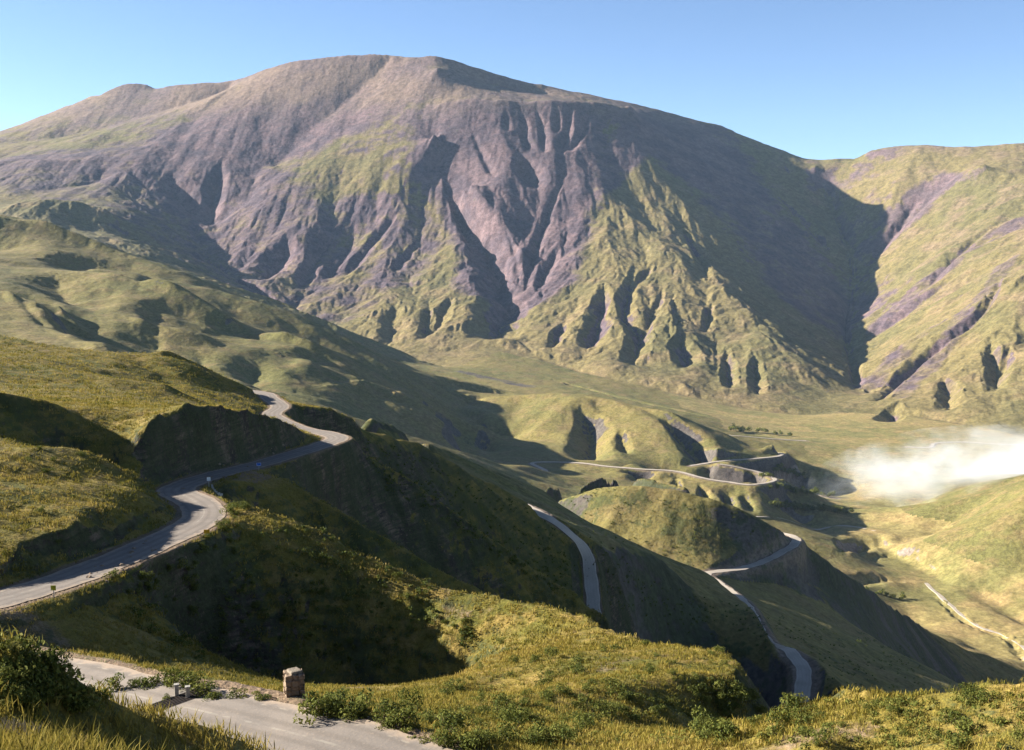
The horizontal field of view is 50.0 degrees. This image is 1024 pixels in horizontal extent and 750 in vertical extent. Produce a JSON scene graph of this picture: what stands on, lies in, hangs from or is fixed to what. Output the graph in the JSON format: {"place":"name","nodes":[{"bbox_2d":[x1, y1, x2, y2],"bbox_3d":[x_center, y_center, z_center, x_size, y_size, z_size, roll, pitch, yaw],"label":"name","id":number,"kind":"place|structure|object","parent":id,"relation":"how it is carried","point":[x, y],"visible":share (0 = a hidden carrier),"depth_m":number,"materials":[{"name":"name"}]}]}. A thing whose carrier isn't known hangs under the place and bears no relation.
{"place":"outdoors","nodes":[
{"label":"outdoors","id":0,"kind":"place"},
{"bbox_2d":[0,390,451,749],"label":"road","id":1,"kind":"structure","parent":0,"point":[201,513],"depth_m":81.57,"materials":[{"name":"grey asphalt"}]},
{"bbox_2d":[140,686,212,711],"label":"cattle grid","id":2,"kind":"object","parent":1,"relation":"on","point":[174,700],"visible":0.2,"depth_m":72.96,"materials":[{"name":"metal"}]},
{"bbox_2d":[0,54,1023,435],"bbox_3d":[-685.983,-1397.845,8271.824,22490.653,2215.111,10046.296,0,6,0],"label":"mountain","id":3,"kind":"structure","parent":0,"point":[436,210],"depth_m":6945.29,"materials":[{"name":"stone"}]},
{"bbox_2d":[0,335,1023,749],"bbox_3d":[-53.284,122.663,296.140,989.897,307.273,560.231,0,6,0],"label":"ground","id":4,"kind":"structure","parent":0,"point":[186,440],"depth_m":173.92,"materials":[{"name":"green plant"}]},
{"bbox_2d":[0,716,18,733],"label":"dry bush","id":5,"kind":"object","parent":4,"relation":"on","point":[13,723],"visible":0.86,"depth_m":20.82,"materials":[{"name":"plant"}]},
{"bbox_2d":[0,663,24,681],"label":"shrub","id":6,"kind":"object","parent":4,"relation":"on","point":[6,671],"visible":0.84,"depth_m":22.86,"materials":[{"name":"green plant"}]},
{"bbox_2d":[0,678,31,709],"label":"shrub","id":7,"kind":"object","parent":4,"relation":"on","point":[18,692],"visible":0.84,"depth_m":22.61,"materials":[{"name":"green plant"}]},
{"bbox_2d":[0,683,38,706],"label":"shrub","id":8,"kind":"object","parent":4,"relation":"on","point":[34,696],"visible":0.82,"depth_m":22.61,"materials":[{"name":"green plant"}]},
{"bbox_2d":[8,662,39,698],"bbox_3d":[-10.413,6.447,23.131,0.738,0.552,1.189,-2,7,-13],"label":"shrub","id":9,"kind":"object","parent":4,"relation":"on","point":[22,676],"visible":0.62,"depth_m":23.16,"materials":[{"name":"green plant"}]},
{"bbox_2d":[0,661,47,681],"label":"shrub","id":10,"kind":"object","parent":4,"relation":"on","point":[44,666],"visible":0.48,"depth_m":23.34,"materials":[{"name":"green plant"}]},
{"bbox_2d":[12,719,43,736],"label":"dry bush","id":11,"kind":"object","parent":4,"relation":"on","point":[24,725],"visible":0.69,"depth_m":20.92,"materials":[{"name":"plant"}]},
{"bbox_2d":[11,682,44,708],"bbox_3d":[-10.197,6.716,23.017,0.806,0.489,0.711,-5,8,-37],"label":"shrub","id":12,"kind":"object","parent":4,"relation":"on","point":[35,685],"visible":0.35,"depth_m":23.08,"materials":[{"name":"green plant"}]},
{"bbox_2d":[14,650,44,666],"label":"shrub","id":13,"kind":"object","parent":4,"relation":"on","point":[28,656],"visible":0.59,"depth_m":23.75,"materials":[{"name":"green plant"}]},
{"bbox_2d":[24,693,47,720],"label":"shrub","id":14,"kind":"object","parent":4,"relation":"on","point":[40,706],"visible":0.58,"depth_m":22.89,"materials":[{"name":"green plant"}]},
{"bbox_2d":[25,689,55,713],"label":"shrub","id":15,"kind":"object","parent":4,"relation":"on","point":[36,702],"visible":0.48,"depth_m":23.14,"materials":[{"name":"green plant"}]},
{"bbox_2d":[31,645,62,682],"bbox_3d":[-10.337,6.313,23.979,0.750,0.545,1.318,0,6,-2],"label":"shrub","id":16,"kind":"object","parent":4,"relation":"on","point":[41,658],"visible":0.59,"depth_m":23.98,"materials":[{"name":"green plant"}]},
{"bbox_2d":[37,675,62,705],"bbox_3d":[-9.976,6.766,23.443,0.784,0.664,0.788,2,7,16],"label":"shrub","id":17,"kind":"object","parent":4,"relation":"on","point":[51,689],"visible":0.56,"depth_m":23.36,"materials":[{"name":"green plant"}]},
{"bbox_2d":[49,649,74,674],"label":"shrub","id":18,"kind":"object","parent":4,"relation":"on","point":[61,660],"visible":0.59,"depth_m":24.36,"materials":[{"name":"green plant"}]},
{"bbox_2d":[62,694,84,712],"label":"shrub","id":19,"kind":"object","parent":4,"relation":"on","point":[69,709],"visible":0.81,"depth_m":23.81,"materials":[{"name":"green plant"}]},
{"bbox_2d":[70,697,106,713],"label":"shrub","id":20,"kind":"object","parent":4,"relation":"on","point":[87,706],"visible":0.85,"depth_m":24.02,"materials":[{"name":"green plant"}]},
{"bbox_2d":[66,683,113,708],"bbox_3d":[-9.389,7.129,24.315,1.305,0.573,0.743,-6,9,-42],"label":"shrub","id":21,"kind":"object","parent":4,"relation":"on","point":[91,687],"visible":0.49,"depth_m":24.52,"materials":[{"name":"green plant"}]},
{"bbox_2d":[93,672,124,689],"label":"shrub","id":22,"kind":"object","parent":4,"relation":"on","point":[112,680],"visible":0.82,"depth_m":77.53,"materials":[{"name":"green plant"}]},
{"bbox_2d":[126,676,142,688],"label":"shrub","id":23,"kind":"object","parent":4,"relation":"on","point":[133,682],"visible":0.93,"depth_m":77.69,"materials":[{"name":"green plant"}]},
{"bbox_2d":[137,570,154,580],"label":"shrub","id":24,"kind":"object","parent":4,"relation":"on","point":[142,574],"visible":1,"depth_m":145.76,"materials":[{"name":"green plant"}]},
{"bbox_2d":[136,675,178,689],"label":"shrub","id":25,"kind":"object","parent":4,"relation":"on","point":[145,681],"visible":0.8,"depth_m":77.58,"materials":[{"name":"green plant"}]},
{"bbox_2d":[155,666,195,686],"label":"shrub","id":26,"kind":"object","parent":4,"relation":"on","point":[166,676],"visible":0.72,"depth_m":76.76,"materials":[{"name":"green plant"}]},
{"bbox_2d":[165,670,208,690],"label":"shrub","id":27,"kind":"object","parent":4,"relation":"on","point":[191,677],"visible":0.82,"depth_m":75.39,"materials":[{"name":"green plant"}]},
{"bbox_2d":[177,557,196,568],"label":"shrub","id":28,"kind":"object","parent":4,"relation":"on","point":[180,566],"visible":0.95,"depth_m":156.69,"materials":[{"name":"green plant"}]},
{"bbox_2d":[189,680,218,697],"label":"shrub","id":29,"kind":"object","parent":4,"relation":"on","point":[202,687],"visible":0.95,"depth_m":73.75,"materials":[{"name":"green plant"}]},
{"bbox_2d":[201,691,224,701],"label":"shrub","id":30,"kind":"object","parent":4,"relation":"on","point":[213,695],"visible":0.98,"depth_m":72.70,"materials":[{"name":"green plant"}]},
{"bbox_2d":[226,687,260,698],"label":"shrub","id":31,"kind":"object","parent":4,"relation":"on","point":[236,692],"visible":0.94,"depth_m":72.64,"materials":[{"name":"green plant"}]},
{"bbox_2d":[252,691,271,700],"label":"shrub","id":32,"kind":"object","parent":4,"relation":"on","point":[261,697],"visible":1,"depth_m":71.54,"materials":[{"name":"green plant"}]},
{"bbox_2d":[283,667,305,697],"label":"stone pillar","id":33,"kind":"structure","parent":4,"relation":"on","point":[293,682],"depth_m":71.82,"materials":[{"name":"grey stone"}]},
{"bbox_2d":[293,690,331,724],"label":"shrub","id":34,"kind":"object","parent":4,"relation":"on","point":[311,705],"visible":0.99,"depth_m":66.93,"materials":[{"name":"green plant"}]},
{"bbox_2d":[318,691,345,717],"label":"shrub","id":35,"kind":"object","parent":4,"relation":"on","point":[340,702],"visible":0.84,"depth_m":67.29,"materials":[{"name":"green plant"}]},
{"bbox_2d":[320,706,348,718],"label":"shrub","id":36,"kind":"object","parent":4,"relation":"on","point":[334,713],"visible":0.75,"depth_m":66.92,"materials":[{"name":"green plant"}]},
{"bbox_2d":[322,688,348,711],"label":"shrub","id":37,"kind":"object","parent":4,"relation":"on","point":[340,692],"visible":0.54,"depth_m":68.20,"materials":[{"name":"green plant"}]},
{"bbox_2d":[338,700,367,718],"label":"shrub","id":38,"kind":"object","parent":4,"relation":"on","point":[353,705],"visible":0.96,"depth_m":66.60,"materials":[{"name":"green plant"}]},
{"bbox_2d":[341,701,371,722],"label":"shrub","id":39,"kind":"object","parent":4,"relation":"on","point":[364,712],"visible":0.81,"depth_m":66.59,"materials":[{"name":"green plant"}]},
{"bbox_2d":[346,687,384,721],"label":"shrub","id":40,"kind":"object","parent":4,"relation":"on","point":[362,696],"visible":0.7,"depth_m":67.64,"materials":[{"name":"green plant"}]},
{"bbox_2d":[375,716,398,729],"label":"shrub","id":41,"kind":"object","parent":4,"relation":"on","point":[389,722],"visible":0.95,"depth_m":64.72,"materials":[{"name":"green plant"}]},
{"bbox_2d":[373,696,414,720],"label":"shrub","id":42,"kind":"object","parent":4,"relation":"on","point":[385,708],"visible":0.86,"depth_m":66.16,"materials":[{"name":"green plant"}]},
{"bbox_2d":[385,706,420,728],"bbox_3d":[-6.473,20.279,65.125,2.082,1.329,1.866,0,6,1],"label":"shrub","id":43,"kind":"object","parent":4,"relation":"on","point":[403,716],"visible":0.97,"depth_m":64.70,"materials":[{"name":"green plant"}]},
{"bbox_2d":[397,686,423,714],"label":"shrub","id":44,"kind":"object","parent":4,"relation":"on","point":[412,698],"visible":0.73,"depth_m":77.26,"materials":[{"name":"green plant"}]},
{"bbox_2d":[420,714,437,722],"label":"shrub","id":45,"kind":"object","parent":4,"relation":"on","point":[427,717],"visible":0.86,"depth_m":73.53,"materials":[{"name":"green plant"}]},
{"bbox_2d":[438,684,455,694],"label":"shrub","id":46,"kind":"object","parent":4,"relation":"on","point":[443,690],"visible":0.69,"depth_m":99.41,"materials":[{"name":"green plant"}]},
{"bbox_2d":[431,727,463,746],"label":"shrub","id":47,"kind":"object","parent":4,"relation":"on","point":[442,735],"visible":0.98,"depth_m":61.33,"materials":[{"name":"green plant"}]},
{"bbox_2d":[432,707,476,731],"bbox_3d":[-3.464,20.214,64.242,2.064,1.678,2.792,4,8,31],"label":"shrub","id":48,"kind":"object","parent":4,"relation":"on","point":[448,721],"visible":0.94,"depth_m":63.90,"materials":[{"name":"green plant"}]},
{"bbox_2d":[449,731,484,749],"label":"shrub","id":49,"kind":"object","parent":4,"relation":"on","point":[469,741],"visible":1,"depth_m":60.78,"materials":[{"name":"green plant"}]},
{"bbox_2d":[471,726,491,748],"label":"shrub","id":50,"kind":"object","parent":4,"relation":"on","point":[485,736],"visible":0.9,"depth_m":61.22,"materials":[{"name":"green plant"}]},
{"bbox_2d":[491,690,511,711],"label":"shrub","id":51,"kind":"object","parent":4,"relation":"on","point":[497,703],"visible":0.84,"depth_m":83.61,"materials":[{"name":"green plant"}]},
{"bbox_2d":[496,718,522,743],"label":"shrub","id":52,"kind":"object","parent":4,"relation":"on","point":[506,732],"visible":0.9,"depth_m":65.49,"materials":[{"name":"green plant"}]},
{"bbox_2d":[0,629,1023,749],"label":"undergrowth","id":53,"kind":"object","parent":4,"relation":"on","point":[71,686],"visible":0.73,"depth_m":53.65,"materials":[{"name":"green plant"}]},
{"bbox_2d":[499,693,525,706],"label":"shrub","id":54,"kind":"object","parent":4,"relation":"on","point":[513,696],"visible":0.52,"depth_m":88.72,"materials":[{"name":"green plant"}]},
{"bbox_2d":[501,704,528,728],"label":"shrub","id":55,"kind":"object","parent":4,"relation":"on","point":[516,714],"visible":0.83,"depth_m":72.67,"materials":[{"name":"green plant"}]},
{"bbox_2d":[506,702,544,722],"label":"shrub","id":56,"kind":"object","parent":4,"relation":"on","point":[520,707],"visible":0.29,"depth_m":80.14,"materials":[{"name":"green plant"}]},
{"bbox_2d":[522,728,539,745],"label":"shrub","id":57,"kind":"object","parent":4,"relation":"on","point":[530,734],"visible":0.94,"depth_m":64.31,"materials":[{"name":"green plant"}]},
{"bbox_2d":[531,720,553,745],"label":"shrub","id":58,"kind":"object","parent":4,"relation":"on","point":[540,729],"visible":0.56,"depth_m":66.06,"materials":[{"name":"green plant"}]},
{"bbox_2d":[539,686,555,701],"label":"shrub","id":59,"kind":"object","parent":4,"relation":"on","point":[548,693],"visible":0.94,"depth_m":95.16,"materials":[{"name":"green plant"}]},
{"bbox_2d":[543,645,558,658],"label":"shrub","id":60,"kind":"object","parent":4,"relation":"on","point":[551,650],"visible":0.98,"depth_m":128.90,"materials":[{"name":"green plant"}]},
{"bbox_2d":[546,719,572,745],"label":"shrub","id":61,"kind":"object","parent":4,"relation":"on","point":[560,730],"visible":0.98,"depth_m":65.39,"materials":[{"name":"green plant"}]},
{"bbox_2d":[555,682,571,695],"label":"shrub","id":62,"kind":"object","parent":4,"relation":"on","point":[563,686],"visible":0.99,"depth_m":100.35,"materials":[{"name":"green plant"}]},
{"bbox_2d":[558,722,582,740],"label":"shrub","id":63,"kind":"object","parent":4,"relation":"on","point":[574,733],"visible":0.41,"depth_m":68.97,"materials":[{"name":"green plant"}]},
{"bbox_2d":[571,693,587,709],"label":"shrub","id":64,"kind":"object","parent":4,"relation":"on","point":[582,700],"visible":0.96,"depth_m":94.74,"materials":[{"name":"green plant"}]},
{"bbox_2d":[568,712,599,726],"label":"shrub","id":65,"kind":"object","parent":4,"relation":"on","point":[580,716],"visible":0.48,"depth_m":78.81,"materials":[{"name":"green plant"}]},
{"bbox_2d":[579,716,596,727],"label":"shrub","id":66,"kind":"object","parent":4,"relation":"on","point":[587,721],"visible":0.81,"depth_m":76.07,"materials":[{"name":"green plant"}]},
{"bbox_2d":[584,711,610,721],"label":"shrub","id":67,"kind":"object","parent":4,"relation":"on","point":[595,714],"visible":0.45,"depth_m":90.58,"materials":[{"name":"green plant"}]},
{"bbox_2d":[588,698,617,713],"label":"shrub","id":68,"kind":"object","parent":4,"relation":"on","point":[596,704],"visible":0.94,"depth_m":96.07,"materials":[{"name":"green plant"}]},
{"bbox_2d":[605,682,629,700],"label":"shrub","id":69,"kind":"object","parent":4,"relation":"on","point":[620,693],"visible":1,"depth_m":102.65,"materials":[{"name":"green plant"}]},
{"bbox_2d":[620,705,639,714],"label":"shrub","id":70,"kind":"object","parent":4,"relation":"on","point":[628,708],"visible":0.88,"depth_m":98.74,"materials":[{"name":"green plant"}]},
{"bbox_2d":[628,690,654,703],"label":"shrub","id":71,"kind":"object","parent":4,"relation":"on","point":[641,699],"visible":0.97,"depth_m":103.19,"materials":[{"name":"green plant"}]},
{"bbox_2d":[643,665,660,673],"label":"shrub","id":72,"kind":"object","parent":4,"relation":"on","point":[650,669],"visible":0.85,"depth_m":113.13,"materials":[{"name":"green plant"}]},
{"bbox_2d":[643,705,661,718],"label":"shrub","id":73,"kind":"object","parent":4,"relation":"on","point":[654,708],"visible":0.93,"depth_m":101.11,"materials":[{"name":"green plant"}]},
{"bbox_2d":[689,717,714,734],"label":"shrub","id":74,"kind":"object","parent":4,"relation":"on","point":[700,726],"visible":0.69,"depth_m":63.51,"materials":[{"name":"green plant"}]},
{"bbox_2d":[695,729,712,741],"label":"shrub","id":75,"kind":"object","parent":4,"relation":"on","point":[699,735],"visible":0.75,"depth_m":61.99,"materials":[{"name":"green plant"}]},
{"bbox_2d":[691,705,719,731],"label":"shrub","id":76,"kind":"object","parent":4,"relation":"on","point":[704,716],"visible":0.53,"depth_m":64.92,"materials":[{"name":"green plant"}]},
{"bbox_2d":[708,679,725,698],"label":"shrub","id":77,"kind":"object","parent":4,"relation":"on","point":[717,686],"visible":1,"depth_m":110.27,"materials":[{"name":"green plant"}]},
{"bbox_2d":[702,716,740,741],"bbox_3d":[11.661,19.827,61.181,1.888,1.353,2.088,-1,7,-8],"label":"shrub","id":78,"kind":"object","parent":4,"relation":"on","point":[722,729],"visible":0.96,"depth_m":61.11,"materials":[{"name":"green plant"}]},
{"bbox_2d":[714,696,735,716],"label":"shrub","id":79,"kind":"object","parent":4,"relation":"on","point":[725,711],"visible":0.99,"depth_m":108.86,"materials":[{"name":"green plant"}]},
{"bbox_2d":[726,689,748,707],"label":"shrub","id":80,"kind":"object","parent":4,"relation":"on","point":[736,695],"visible":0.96,"depth_m":109.95,"materials":[{"name":"green plant"}]},
{"bbox_2d":[747,714,765,725],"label":"shrub","id":81,"kind":"object","parent":4,"relation":"on","point":[755,718],"visible":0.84,"depth_m":63.17,"materials":[{"name":"green plant"}]},
{"bbox_2d":[756,723,785,744],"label":"shrub","id":82,"kind":"object","parent":4,"relation":"on","point":[773,728],"visible":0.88,"depth_m":59.16,"materials":[{"name":"green plant"}]},
{"bbox_2d":[766,706,791,729],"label":"shrub","id":83,"kind":"object","parent":4,"relation":"on","point":[776,718],"visible":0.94,"depth_m":60.30,"materials":[{"name":"green plant"}]},
{"bbox_2d":[777,692,808,714],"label":"shrub","id":84,"kind":"object","parent":4,"relation":"on","point":[791,701],"visible":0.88,"depth_m":62.53,"materials":[{"name":"green plant"}]},
{"bbox_2d":[792,706,809,717],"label":"shrub","id":85,"kind":"object","parent":4,"relation":"on","point":[797,710],"visible":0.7,"depth_m":60.99,"materials":[{"name":"green plant"}]},
{"bbox_2d":[794,711,814,725],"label":"shrub","id":86,"kind":"object","parent":4,"relation":"on","point":[804,716],"visible":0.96,"depth_m":59.33,"materials":[{"name":"green plant"}]},
{"bbox_2d":[793,725,815,737],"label":"shrub","id":87,"kind":"object","parent":4,"relation":"on","point":[806,730],"visible":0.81,"depth_m":56.97,"materials":[{"name":"green plant"}]},
{"bbox_2d":[809,722,834,743],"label":"shrub","id":88,"kind":"object","parent":4,"relation":"on","point":[824,730],"visible":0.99,"depth_m":53.54,"materials":[{"name":"green plant"}]},
{"bbox_2d":[883,701,900,716],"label":"shrub","id":89,"kind":"object","parent":4,"relation":"on","point":[891,707],"visible":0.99,"depth_m":56.00,"materials":[{"name":"green plant"}]},
{"bbox_2d":[886,735,903,749],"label":"shrub","id":90,"kind":"object","parent":4,"relation":"on","point":[891,739],"visible":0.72,"depth_m":46.88,"materials":[{"name":"green plant"}]},
{"bbox_2d":[903,705,922,721],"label":"shrub","id":91,"kind":"object","parent":4,"relation":"on","point":[909,710],"visible":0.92,"depth_m":55.08,"materials":[{"name":"green plant"}]},
{"bbox_2d":[937,708,961,723],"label":"shrub","id":92,"kind":"object","parent":4,"relation":"on","point":[950,714],"visible":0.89,"depth_m":53.44,"materials":[{"name":"green plant"}]},
{"bbox_2d":[947,731,971,749],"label":"shrub","id":93,"kind":"object","parent":4,"relation":"on","point":[960,739],"visible":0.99,"depth_m":43.30,"materials":[{"name":"green plant"}]},
{"bbox_2d":[950,715,979,736],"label":"shrub","id":94,"kind":"object","parent":4,"relation":"on","point":[963,726],"visible":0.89,"depth_m":51.43,"materials":[{"name":"green plant"}]},
{"bbox_2d":[958,689,977,704],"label":"shrub","id":95,"kind":"object","parent":4,"relation":"on","point":[963,695],"visible":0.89,"depth_m":54.43,"materials":[{"name":"green plant"}]},
{"bbox_2d":[958,681,981,691],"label":"shrub","id":96,"kind":"object","parent":4,"relation":"on","point":[969,686],"visible":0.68,"depth_m":55.26,"materials":[{"name":"green plant"}]},
{"bbox_2d":[976,688,1002,702],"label":"shrub","id":97,"kind":"object","parent":4,"relation":"on","point":[988,694],"visible":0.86,"depth_m":53.72,"materials":[{"name":"green plant"}]},
{"bbox_2d":[0,215,1023,710],"bbox_3d":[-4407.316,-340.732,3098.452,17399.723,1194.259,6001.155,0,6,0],"label":"hills","id":98,"kind":"structure","parent":0,"point":[500,419],"depth_m":2411.18,"materials":[{"name":"green plant"}]},
{"bbox_2d":[131,431,951,689],"bbox_3d":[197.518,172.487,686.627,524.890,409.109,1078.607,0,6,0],"label":"scrub","id":99,"kind":"object","parent":98,"relation":"on","point":[139,612],"visible":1,"depth_m":173.68,"materials":[{"name":"green plant"}]},
{"bbox_2d":[0,0,1023,159],"label":"sky","id":100,"kind":"structure","parent":0,"point":[807,79],"materials":[{"name":"blue"}]},
{"bbox_2d":[528,504,601,613],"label":"road","id":101,"kind":"structure","parent":0,"point":[591,584],"depth_m":551.45,"materials":[{"name":"grey asphalt"}]},
{"bbox_2d":[530,461,776,484],"bbox_3d":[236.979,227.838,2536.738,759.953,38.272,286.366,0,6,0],"label":"road","id":102,"kind":"structure","parent":0,"point":[541,468],"depth_m":2535.71,"materials":[{"name":"grey asphalt"}]},
{"bbox_2d":[690,453,783,465],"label":"road","id":103,"kind":"structure","parent":0,"point":[781,454],"depth_m":2786.84,"materials":[{"name":"grey asphalt"}]},
{"bbox_2d":[705,532,811,705],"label":"road","id":104,"kind":"structure","parent":0,"point":[803,683],"depth_m":620.62,"materials":[{"name":"grey asphalt"}]},
{"bbox_2d":[756,516,875,530],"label":"path","id":105,"kind":"structure","parent":0,"point":[824,527],"depth_m":2382.93,"materials":[{"name":"grey"}]},
{"bbox_2d":[668,393,1023,681],"bbox_3d":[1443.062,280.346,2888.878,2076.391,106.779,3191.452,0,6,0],"label":"valley floor","id":106,"kind":"structure","parent":0,"point":[873,471],"depth_m":2644.76,"materials":[{"name":"green plant"}]},
{"bbox_2d":[925,583,1023,649],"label":"stream","id":107,"kind":"structure","parent":0,"point":[940,596],"depth_m":1887.52,"materials":[{"name":"white liquid"}]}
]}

